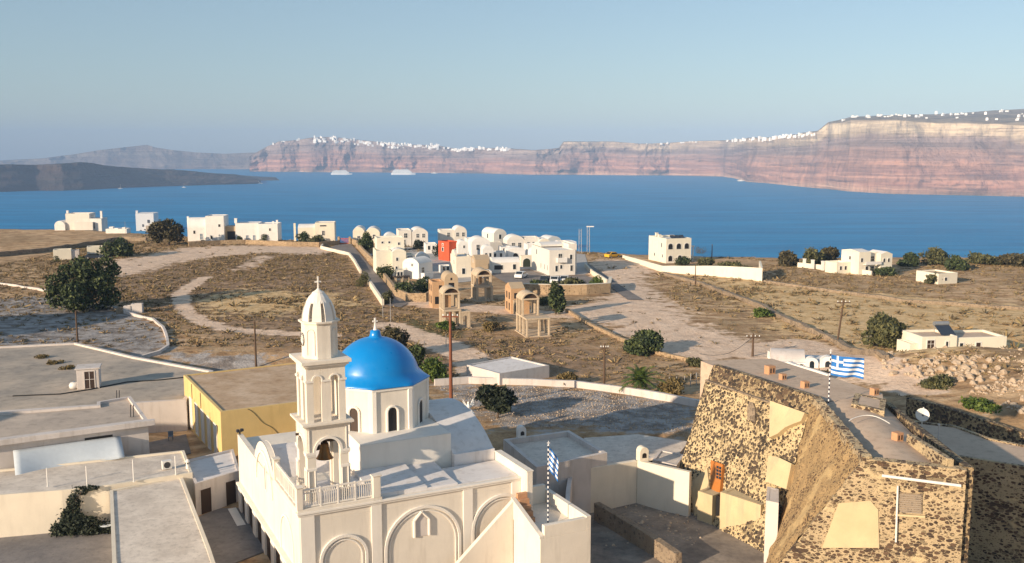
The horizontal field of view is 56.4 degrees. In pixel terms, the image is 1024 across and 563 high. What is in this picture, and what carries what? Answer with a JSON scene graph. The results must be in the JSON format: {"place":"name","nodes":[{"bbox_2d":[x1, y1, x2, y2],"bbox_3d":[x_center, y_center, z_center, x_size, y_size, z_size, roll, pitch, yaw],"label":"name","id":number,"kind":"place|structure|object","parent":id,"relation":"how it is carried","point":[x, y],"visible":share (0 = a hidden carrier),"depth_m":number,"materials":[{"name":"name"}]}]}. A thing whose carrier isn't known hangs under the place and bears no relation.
{"place":"outdoors","nodes":[
{"label":"outdoors","id":0,"kind":"place"},
{"bbox_2d":[0,533,111,562],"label":"yard ground","id":1,"kind":"structure","parent":0,"point":[47,548],"depth_m":69.87,"materials":[{"name":"concrete"}]},
{"bbox_2d":[48,484,110,537],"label":"climbing shrub","id":2,"kind":"object","parent":1,"relation":"on","point":[83,524],"visible":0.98,"depth_m":72.48,"materials":[{"name":"green plant"}]},
{"bbox_2d":[0,145,255,168],"bbox_3d":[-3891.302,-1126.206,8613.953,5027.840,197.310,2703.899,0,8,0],"label":"distant island","id":3,"kind":"structure","parent":0,"point":[146,156],"depth_m":7658.43,"materials":[{"name":"stone"}]},
{"bbox_2d":[0,162,260,191],"bbox_3d":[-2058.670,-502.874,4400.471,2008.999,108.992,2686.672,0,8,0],"label":"lava island","id":4,"kind":"structure","parent":0,"point":[65,176],"depth_m":3456.38,"materials":[{"name":"stone"}]},
{"bbox_2d":[149,434,190,454],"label":"yard paving","id":5,"kind":"structure","parent":0,"point":[178,443],"depth_m":92.49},
{"bbox_2d":[199,508,263,562],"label":"courtyard paving","id":6,"kind":"structure","parent":0,"point":[229,540],"depth_m":71.82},
{"bbox_2d":[329,244,407,306],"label":"road","id":7,"kind":"structure","parent":0,"point":[381,286],"depth_m":208.22,"materials":[{"name":"asphalt"}]},
{"bbox_2d":[0,229,1023,562],"bbox_3d":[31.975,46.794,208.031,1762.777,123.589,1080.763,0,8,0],"label":"ground","id":8,"kind":"structure","parent":0,"point":[682,327],"depth_m":144.32,"materials":[{"name":"soil"}]},
{"bbox_2d":[53,248,79,259],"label":"farm hut","id":9,"kind":"object","parent":8,"relation":"on","point":[66,253],"visible":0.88,"depth_m":235.10,"materials":[{"name":"white paint"}]},
{"bbox_2d":[0,236,146,256],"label":"field wall","id":10,"kind":"structure","parent":8,"relation":"on","point":[33,251],"depth_m":257.87,"materials":[{"name":"stone"}]},
{"bbox_2d":[0,396,154,468],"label":"flat roofed house","id":11,"kind":"structure","parent":8,"relation":"on","point":[23,429],"depth_m":82.60,"materials":[{"name":"white paint"}]},
{"bbox_2d":[54,210,107,230],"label":"house","id":12,"kind":"structure","parent":8,"relation":"on","point":[82,221],"depth_m":322.74,"materials":[{"name":"beige paint"}]},
{"bbox_2d":[40,254,124,312],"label":"tree","id":13,"kind":"object","parent":8,"relation":"on","point":[85,285],"visible":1,"depth_m":157.04,"materials":[{"name":"green plant"}]},
{"bbox_2d":[0,450,193,537],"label":"terrace house","id":14,"kind":"structure","parent":8,"relation":"on","point":[31,503],"depth_m":74.54,"materials":[{"name":"beige paint"}]},
{"bbox_2d":[13,436,124,474],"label":"awning","id":15,"kind":"object","parent":14,"relation":"attached to","point":[27,460],"visible":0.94,"depth_m":79.47,"materials":[{"name":"fabric"}]},
{"bbox_2d":[0,342,213,432],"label":"flat roofed house","id":16,"kind":"structure","parent":8,"relation":"on","point":[163,404],"depth_m":106.20,"materials":[{"name":"white paint"}]},
{"bbox_2d":[75,363,101,389],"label":"roof hut","id":17,"kind":"object","parent":16,"relation":"on","point":[88,376],"visible":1,"depth_m":102.73,"materials":[{"name":"white paint"}]},
{"bbox_2d":[83,370,95,388],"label":"door","id":18,"kind":"structure","parent":17,"relation":"in","point":[89,376],"depth_m":102.70,"materials":[{"name":"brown wood"}]},
{"bbox_2d":[96,236,134,256],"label":"field bush","id":19,"kind":"object","parent":8,"relation":"on","point":[120,247],"visible":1,"depth_m":239.41,"materials":[{"name":"green plant"}]},
{"bbox_2d":[116,303,143,313],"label":"ruined shed","id":20,"kind":"structure","parent":8,"relation":"on","point":[136,307],"depth_m":155.90,"materials":[{"name":"white paint"}]},
{"bbox_2d":[111,306,168,357],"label":"field wall","id":21,"kind":"structure","parent":8,"relation":"on","point":[159,351],"depth_m":138.10,"materials":[{"name":"white paint"}]},
{"bbox_2d":[135,210,158,230],"bbox_3d":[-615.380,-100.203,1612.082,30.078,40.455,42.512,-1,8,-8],"label":"house","id":22,"kind":"structure","parent":8,"relation":"on","point":[144,220],"depth_m":1597.28,"materials":[{"name":"beige paint"}]},
{"bbox_2d":[110,477,214,562],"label":"flat roofed house","id":23,"kind":"structure","parent":8,"relation":"on","point":[156,522],"depth_m":66.73,"materials":[{"name":"beige paint"}]},
{"bbox_2d":[144,218,184,244],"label":"round tree","id":24,"kind":"object","parent":8,"relation":"on","point":[167,228],"visible":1,"depth_m":266.52,"materials":[{"name":"green plant"}]},
{"bbox_2d":[187,214,235,240],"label":"house","id":25,"kind":"structure","parent":8,"relation":"on","point":[213,227],"depth_m":281.49,"materials":[{"name":"beige paint"}]},
{"bbox_2d":[189,449,238,514],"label":"annex","id":26,"kind":"object","parent":8,"relation":"on","point":[215,479],"visible":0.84,"depth_m":78.17,"materials":[{"name":"white paint"}]},
{"bbox_2d":[199,486,212,514],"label":"door","id":27,"kind":"structure","parent":26,"relation":"in","point":[206,505],"depth_m":76.58,"materials":[{"name":"brown wood"}]},
{"bbox_2d":[225,478,236,505],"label":"door","id":28,"kind":"structure","parent":26,"relation":"in","point":[230,486],"depth_m":78.36,"materials":[{"name":"brown wood"}]},
{"bbox_2d":[184,362,296,454],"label":"yellow house","id":29,"kind":"structure","parent":8,"relation":"on","point":[224,405],"depth_m":91.30,"materials":[{"name":"paint"}]},
{"bbox_2d":[234,218,281,240],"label":"house","id":30,"kind":"structure","parent":8,"relation":"on","point":[272,230],"depth_m":281.92,"materials":[{"name":"white paint"}]},
{"bbox_2d":[188,240,338,246],"bbox_3d":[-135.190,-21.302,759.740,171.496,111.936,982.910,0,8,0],"label":"garden wall","id":31,"kind":"structure","parent":8,"relation":"on","point":[269,243],"depth_m":269.11,"materials":[{"name":"beige stone"}]},
{"bbox_2d":[293,221,335,240],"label":"house","id":32,"kind":"structure","parent":8,"relation":"on","point":[326,230],"depth_m":281.85,"materials":[{"name":"beige paint"}]},
{"bbox_2d":[353,225,380,242],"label":"vaulted house","id":33,"kind":"structure","parent":8,"relation":"on","point":[360,230],"depth_m":276.06,"materials":[{"name":"beige paint"}]},
{"bbox_2d":[356,241,428,301],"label":"planter wall","id":34,"kind":"structure","parent":8,"relation":"on","point":[410,297],"depth_m":171.80,"materials":[{"name":"beige stone"}]},
{"bbox_2d":[373,236,413,274],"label":"villa","id":35,"kind":"object","parent":8,"relation":"on","point":[388,250],"visible":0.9,"depth_m":206.67,"materials":[{"name":"white paint"}]},
{"bbox_2d":[382,324,409,346],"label":"scrub tree","id":36,"kind":"object","parent":8,"relation":"on","point":[397,334],"visible":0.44,"depth_m":121.64,"materials":[{"name":"green plant"}]},
{"bbox_2d":[228,276,590,562],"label":"church","id":37,"kind":"structure","parent":8,"relation":"on","point":[410,472],"depth_m":64.47,"materials":[{"name":"beige paint"}]},
{"bbox_2d":[316,439,334,460],"bbox_3d":[-12.063,10.810,61.507,1.111,1.418,2.139,6,10,38],"label":"church bell","id":38,"kind":"object","parent":37,"relation":"hanging from","point":[324,454],"visible":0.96,"depth_m":61.24,"materials":[{"name":"brown metal"}]},
{"bbox_2d":[413,511,430,537],"bbox_3d":[-5.968,16.004,63.224,1.233,1.763,0.199,-4,9,-26],"label":"window","id":39,"kind":"structure","parent":37,"relation":"in","point":[420,522],"depth_m":63.22,"materials":[{"name":"white paint"}]},
{"bbox_2d":[547,441,557,522],"bbox_3d":[2.693,13.423,63.517,0.773,5.801,0.242,0,8,0],"label":"flag pole","id":40,"kind":"object","parent":37,"relation":"on","point":[552,463],"visible":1,"depth_m":63.35,"materials":[{"name":"metal"}]},
{"bbox_2d":[396,226,427,246],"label":"villa","id":41,"kind":"object","parent":8,"relation":"on","point":[411,235],"visible":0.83,"depth_m":266.31,"materials":[{"name":"beige paint"}]},
{"bbox_2d":[407,343,425,365],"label":"scrub tree","id":42,"kind":"object","parent":8,"relation":"on","point":[417,351],"visible":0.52,"depth_m":113.73,"materials":[{"name":"green plant"}]},
{"bbox_2d":[402,256,432,279],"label":"house","id":43,"kind":"structure","parent":8,"relation":"on","point":[419,267],"depth_m":199.73,"materials":[{"name":"paint"}]},
{"bbox_2d":[418,356,448,381],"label":"round bush","id":44,"kind":"object","parent":8,"relation":"on","point":[434,368],"visible":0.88,"depth_m":108.87,"materials":[{"name":"green plant"}]},
{"bbox_2d":[429,270,457,307],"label":"brick house","id":45,"kind":"structure","parent":8,"relation":"on","point":[448,277],"depth_m":161.34,"materials":[{"name":"beige paint"}]},
{"bbox_2d":[438,240,456,260],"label":"red house","id":46,"kind":"structure","parent":8,"relation":"on","point":[445,247],"depth_m":231.47,"materials":[{"name":"paint"}]},
{"bbox_2d":[442,312,457,397],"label":"utility pole","id":47,"kind":"object","parent":8,"relation":"on","point":[450,315],"visible":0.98,"depth_m":94.31,"materials":[{"name":"brown wood"}]},
{"bbox_2d":[438,225,466,240],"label":"villa","id":48,"kind":"object","parent":8,"relation":"on","point":[455,232],"visible":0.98,"depth_m":273.13,"materials":[{"name":"beige paint"}]},
{"bbox_2d":[439,284,471,328],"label":"concrete frame house","id":49,"kind":"structure","parent":8,"relation":"on","point":[447,291],"depth_m":142.78,"materials":[{"name":"beige concrete"}]},
{"bbox_2d":[450,249,470,277],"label":"house","id":50,"kind":"structure","parent":8,"relation":"on","point":[460,264],"depth_m":201.41,"materials":[{"name":"beige paint"}]},
{"bbox_2d":[370,246,588,282],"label":"forecourt","id":51,"kind":"structure","parent":8,"relation":"on","point":[581,268],"depth_m":218.20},
{"bbox_2d":[468,235,489,255],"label":"vaulted house","id":52,"kind":"structure","parent":51,"relation":"on","point":[476,243],"depth_m":241.90,"materials":[{"name":"white paint"}]},
{"bbox_2d":[482,227,505,250],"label":"vaulted house","id":53,"kind":"structure","parent":51,"relation":"on","point":[494,236],"depth_m":256.27,"materials":[{"name":"beige paint"}]},
{"bbox_2d":[471,254,489,268],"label":"house","id":54,"kind":"structure","parent":8,"relation":"on","point":[482,261],"depth_m":214.51,"materials":[{"name":"beige paint"}]},
{"bbox_2d":[470,267,494,301],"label":"concrete frame house","id":55,"kind":"structure","parent":8,"relation":"on","point":[478,274],"depth_m":168.39,"materials":[{"name":"beige concrete"}]},
{"bbox_2d":[489,257,519,272],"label":"bungalow","id":56,"kind":"object","parent":8,"relation":"on","point":[503,264],"visible":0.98,"depth_m":207.75,"materials":[{"name":"beige paint"}]},
{"bbox_2d":[466,356,548,384],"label":"white store","id":57,"kind":"structure","parent":8,"relation":"on","point":[507,367],"depth_m":111.32,"materials":[{"name":"paint"}]},
{"bbox_2d":[0,234,1023,396],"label":"dry scrub","id":58,"kind":"object","parent":8,"relation":"on","point":[749,290],"visible":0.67,"depth_m":170.92,"materials":[{"name":"plant"}]},
{"bbox_2d":[505,282,524,313],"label":"brick house","id":59,"kind":"structure","parent":8,"relation":"on","point":[512,289],"depth_m":156.27,"materials":[{"name":"beige paint"}]},
{"bbox_2d":[503,234,538,248],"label":"villa","id":60,"kind":"object","parent":8,"relation":"on","point":[514,240],"visible":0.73,"depth_m":249.50,"materials":[{"name":"beige paint"}]},
{"bbox_2d":[515,290,551,337],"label":"concrete frame house","id":61,"kind":"structure","parent":8,"relation":"on","point":[524,298],"depth_m":137.86,"materials":[{"name":"beige concrete"}]},
{"bbox_2d":[532,236,576,275],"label":"villa","id":62,"kind":"object","parent":8,"relation":"on","point":[556,257],"visible":1,"depth_m":204.56,"materials":[{"name":"beige paint"}]},
{"bbox_2d":[503,430,606,513],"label":"courtyard house","id":63,"kind":"structure","parent":8,"relation":"on","point":[579,457],"depth_m":76.71,"materials":[{"name":"white paint"}]},
{"bbox_2d":[547,280,566,313],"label":"conifer","id":64,"kind":"object","parent":8,"relation":"on","point":[557,300],"visible":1,"depth_m":154.13,"materials":[{"name":"green plant"}]},
{"bbox_2d":[434,376,699,406],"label":"plot wall","id":65,"kind":"structure","parent":8,"relation":"on","point":[656,395],"depth_m":107.02,"materials":[{"name":"white paint"}]},
{"bbox_2d":[523,276,611,294],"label":"garden wall","id":66,"kind":"structure","parent":8,"relation":"on","point":[582,289],"depth_m":176.21,"materials":[{"name":"beige stone"}]},
{"bbox_2d":[587,264,642,299],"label":"lane","id":67,"kind":"structure","parent":8,"relation":"on","point":[624,292],"depth_m":181.75,"materials":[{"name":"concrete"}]},
{"bbox_2d":[566,309,703,360],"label":"field wall","id":68,"kind":"structure","parent":8,"relation":"on","point":[612,334],"depth_m":136.49,"materials":[{"name":"beige stone"}]},
{"bbox_2d":[584,434,686,463],"bbox_3d":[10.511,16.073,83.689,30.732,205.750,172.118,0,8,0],"label":"courtyard house","id":69,"kind":"structure","parent":8,"relation":"on","point":[619,448],"depth_m":84.19,"materials":[{"name":"white paint"}]},
{"bbox_2d":[591,460,691,516],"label":"yard wall","id":70,"kind":"structure","parent":8,"relation":"on","point":[652,485],"depth_m":77.28,"materials":[{"name":"beige paint"}]},
{"bbox_2d":[617,364,665,392],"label":"palm","id":71,"kind":"object","parent":8,"relation":"on","point":[640,376],"visible":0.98,"depth_m":105.33,"materials":[{"name":"green plant"}]},
{"bbox_2d":[622,328,664,356],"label":"hedge bush","id":72,"kind":"object","parent":8,"relation":"on","point":[645,342],"visible":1,"depth_m":125.02,"materials":[{"name":"green plant"}]},
{"bbox_2d":[648,232,694,262],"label":"white mansion","id":73,"kind":"structure","parent":8,"relation":"on","point":[666,248],"depth_m":226.94,"materials":[{"name":"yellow paint"}]},
{"bbox_2d":[656,377,686,394],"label":"bush","id":74,"kind":"object","parent":8,"relation":"on","point":[674,385],"visible":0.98,"depth_m":104.23,"materials":[{"name":"yellow plant"}]},
{"bbox_2d":[589,492,763,562],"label":"yard earth","id":75,"kind":"structure","parent":8,"relation":"on","point":[713,544],"depth_m":70.76,"materials":[{"name":"soil"}]},
{"bbox_2d":[594,502,681,562],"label":"rubble wall","id":76,"kind":"structure","parent":75,"relation":"on","point":[648,541],"depth_m":70.23,"materials":[{"name":"stone"}]},
{"bbox_2d":[652,449,682,467],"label":"yard hut","id":77,"kind":"object","parent":75,"relation":"on","point":[674,461],"visible":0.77,"depth_m":80.16,"materials":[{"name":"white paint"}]},
{"bbox_2d":[622,255,762,280],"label":"garden wall","id":78,"kind":"structure","parent":8,"relation":"on","point":[751,273],"depth_m":202.22,"materials":[{"name":"white paint"}]},
{"bbox_2d":[697,487,719,524],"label":"stone pier","id":79,"kind":"structure","parent":8,"relation":"on","point":[706,511],"depth_m":74.49,"materials":[{"name":"yellow paint"}]},
{"bbox_2d":[719,488,764,528],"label":"castle annex","id":80,"kind":"object","parent":8,"relation":"on","point":[737,507],"visible":0.47,"depth_m":72.08,"materials":[{"name":"yellow paint"}]},
{"bbox_2d":[764,486,778,562],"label":"white buttress","id":81,"kind":"structure","parent":8,"relation":"on","point":[771,514],"depth_m":66.89,"materials":[{"name":"paint"}]},
{"bbox_2d":[661,272,888,359],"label":"field wall","id":82,"kind":"structure","parent":8,"relation":"on","point":[841,344],"depth_m":143.50,"materials":[{"name":"stone"}]},
{"bbox_2d":[777,250,798,266],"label":"coastal tree","id":83,"kind":"object","parent":8,"relation":"on","point":[787,258],"visible":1,"depth_m":219.16,"materials":[{"name":"green plant"}]},
{"bbox_2d":[770,348,829,367],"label":"cave house","id":84,"kind":"structure","parent":8,"relation":"on","point":[798,356],"depth_m":114.95,"materials":[{"name":"white paint"}]},
{"bbox_2d":[800,246,826,264],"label":"coastal tree","id":85,"kind":"object","parent":8,"relation":"on","point":[809,255],"visible":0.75,"depth_m":217.27,"materials":[{"name":"green plant"}]},
{"bbox_2d":[605,345,1023,545],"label":"rubble","id":86,"kind":"object","parent":8,"relation":"on","point":[1004,389],"visible":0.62,"depth_m":103.74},
{"bbox_2d":[680,359,973,562],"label":"castle","id":87,"kind":"structure","parent":8,"relation":"on","point":[860,485],"depth_m":63.04,"materials":[{"name":"stone"}]},
{"bbox_2d":[710,460,724,491],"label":"door","id":88,"kind":"structure","parent":87,"relation":"in","point":[717,470],"depth_m":75.45,"materials":[{"name":"orange wood"}]},
{"bbox_2d":[828,351,863,404],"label":"flag pole","id":89,"kind":"object","parent":87,"relation":"on","point":[844,367],"visible":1,"depth_m":69.06,"materials":[{"name":"multicoloured fabric"}]},
{"bbox_2d":[851,393,885,415],"bbox_3d":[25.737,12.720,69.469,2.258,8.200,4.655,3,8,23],"label":"stone shed","id":90,"kind":"structure","parent":87,"relation":"on","point":[876,405],"depth_m":68.46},
{"bbox_2d":[895,492,924,517],"bbox_3d":[23.270,13.059,55.774,1.620,1.479,0.158,3,8,22],"label":"window","id":91,"kind":"structure","parent":87,"relation":"in","point":[908,502],"depth_m":55.77,"materials":[{"name":"wood"}]},
{"bbox_2d":[825,249,892,274],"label":"white mansion","id":92,"kind":"structure","parent":8,"relation":"on","point":[854,261],"depth_m":206.45,"materials":[{"name":"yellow paint"}]},
{"bbox_2d":[859,311,907,349],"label":"tamarisk tree","id":93,"kind":"object","parent":8,"relation":"on","point":[884,329],"visible":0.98,"depth_m":126.57,"materials":[{"name":"green plant"}]},
{"bbox_2d":[764,280,1023,309],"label":"field wall","id":94,"kind":"structure","parent":8,"relation":"on","point":[903,300],"depth_m":168.84,"materials":[{"name":"stone"}]},
{"bbox_2d":[896,252,919,266],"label":"coastal tree","id":95,"kind":"object","parent":8,"relation":"on","point":[910,259],"visible":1,"depth_m":218.22,"materials":[{"name":"green plant"}]},
{"bbox_2d":[917,246,951,265],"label":"coastal tree","id":96,"kind":"object","parent":8,"relation":"on","point":[934,255],"visible":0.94,"depth_m":220.95,"materials":[{"name":"green plant"}]},
{"bbox_2d":[916,269,957,283],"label":"house","id":97,"kind":"structure","parent":8,"relation":"on","point":[946,277],"depth_m":192.41,"materials":[{"name":"white paint"}]},
{"bbox_2d":[918,373,955,389],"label":"bush","id":98,"kind":"object","parent":8,"relation":"on","point":[939,381],"visible":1,"depth_m":101.12,"materials":[{"name":"green plant"}]},
{"bbox_2d":[896,329,1006,351],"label":"house","id":99,"kind":"structure","parent":8,"relation":"on","point":[918,339],"depth_m":122.45,"materials":[{"name":"paint"}]},
{"bbox_2d":[933,321,955,335],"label":"solar heater","id":100,"kind":"object","parent":99,"relation":"on","point":[943,327],"visible":0.88,"depth_m":123.46,"materials":[{"name":"paint"}]},
{"bbox_2d":[944,254,970,270],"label":"coastal tree","id":101,"kind":"object","parent":8,"relation":"on","point":[957,262],"visible":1,"depth_m":211.32,"materials":[{"name":"green plant"}]},
{"bbox_2d":[906,397,1023,443],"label":"retaining wall","id":102,"kind":"structure","parent":8,"relation":"on","point":[941,413],"depth_m":87.75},
{"bbox_2d":[915,421,1023,562],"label":"stone house","id":103,"kind":"structure","parent":8,"relation":"on","point":[996,534],"depth_m":67.34,"materials":[{"name":"stone"}]},
{"bbox_2d":[958,396,1002,413],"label":"bush","id":104,"kind":"object","parent":8,"relation":"on","point":[980,404],"visible":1,"depth_m":92.24,"materials":[{"name":"green plant"}]},
{"bbox_2d":[965,250,1001,264],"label":"coastal tree","id":105,"kind":"object","parent":8,"relation":"on","point":[977,258],"visible":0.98,"depth_m":221.84,"materials":[{"name":"green plant"}]},
{"bbox_2d":[993,253,1023,266],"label":"coastal tree","id":106,"kind":"object","parent":8,"relation":"on","point":[1012,259],"visible":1,"depth_m":218.77,"materials":[{"name":"green plant"}]},
{"bbox_2d":[0,169,1023,258],"bbox_3d":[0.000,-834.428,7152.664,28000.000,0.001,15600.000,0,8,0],"label":"sea","id":107,"kind":"structure","parent":0,"point":[724,216],"depth_m":2198.36,"materials":[{"name":"liquid"}]},
{"bbox_2d":[0,0,1023,159],"label":"sky","id":108,"kind":"structure","parent":0,"point":[77,76],"materials":[{"name":"blue"}]},
{"bbox_2d":[492,269,592,283],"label":"driveway","id":109,"kind":"structure","parent":0,"point":[507,277],"depth_m":200.04,"materials":[{"name":"concrete"}]},
{"bbox_2d":[435,385,694,437],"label":"gravel","id":110,"kind":"structure","parent":0,"point":[454,395],"depth_m":97.03,"materials":[{"name":"gravel"}]},
{"bbox_2d":[474,383,519,417],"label":"fruit tree","id":111,"kind":"object","parent":110,"relation":"on","point":[498,400],"visible":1,"depth_m":93.37,"materials":[{"name":"green plant"}]},
{"bbox_2d":[249,109,1023,196],"bbox_3d":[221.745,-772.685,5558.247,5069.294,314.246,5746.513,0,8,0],"label":"caldera cliff","id":112,"kind":"structure","parent":0,"point":[975,153],"depth_m":3745.27,"materials":[{"name":"stone"}]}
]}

